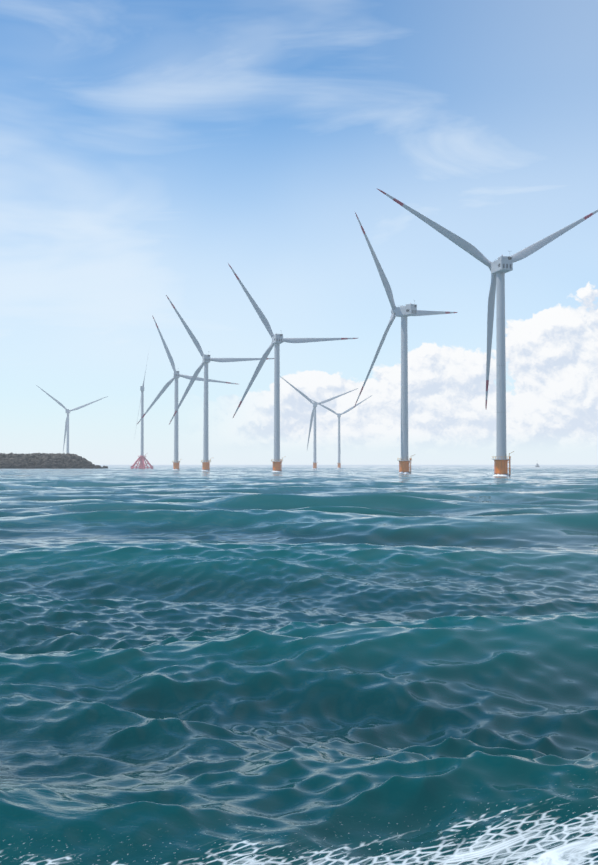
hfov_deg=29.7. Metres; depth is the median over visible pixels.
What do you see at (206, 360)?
turbine
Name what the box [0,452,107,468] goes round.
breakwater rocks
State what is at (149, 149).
sky
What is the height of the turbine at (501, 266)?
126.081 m
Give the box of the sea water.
[0,465,597,864]
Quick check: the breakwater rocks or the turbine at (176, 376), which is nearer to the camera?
the turbine at (176, 376)
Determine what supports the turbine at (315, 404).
in the sea water
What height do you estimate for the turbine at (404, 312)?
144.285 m
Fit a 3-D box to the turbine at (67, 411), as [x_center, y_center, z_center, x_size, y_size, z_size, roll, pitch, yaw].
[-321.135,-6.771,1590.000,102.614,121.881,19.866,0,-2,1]
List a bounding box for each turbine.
[36,385,107,452]
[137,315,235,469]
[166,295,273,470]
[228,264,356,471]
[280,376,357,468]
[310,395,371,467]
[354,213,457,473]
[376,188,597,475]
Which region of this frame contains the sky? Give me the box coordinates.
[0,0,597,464]
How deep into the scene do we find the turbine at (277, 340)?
764.02 m

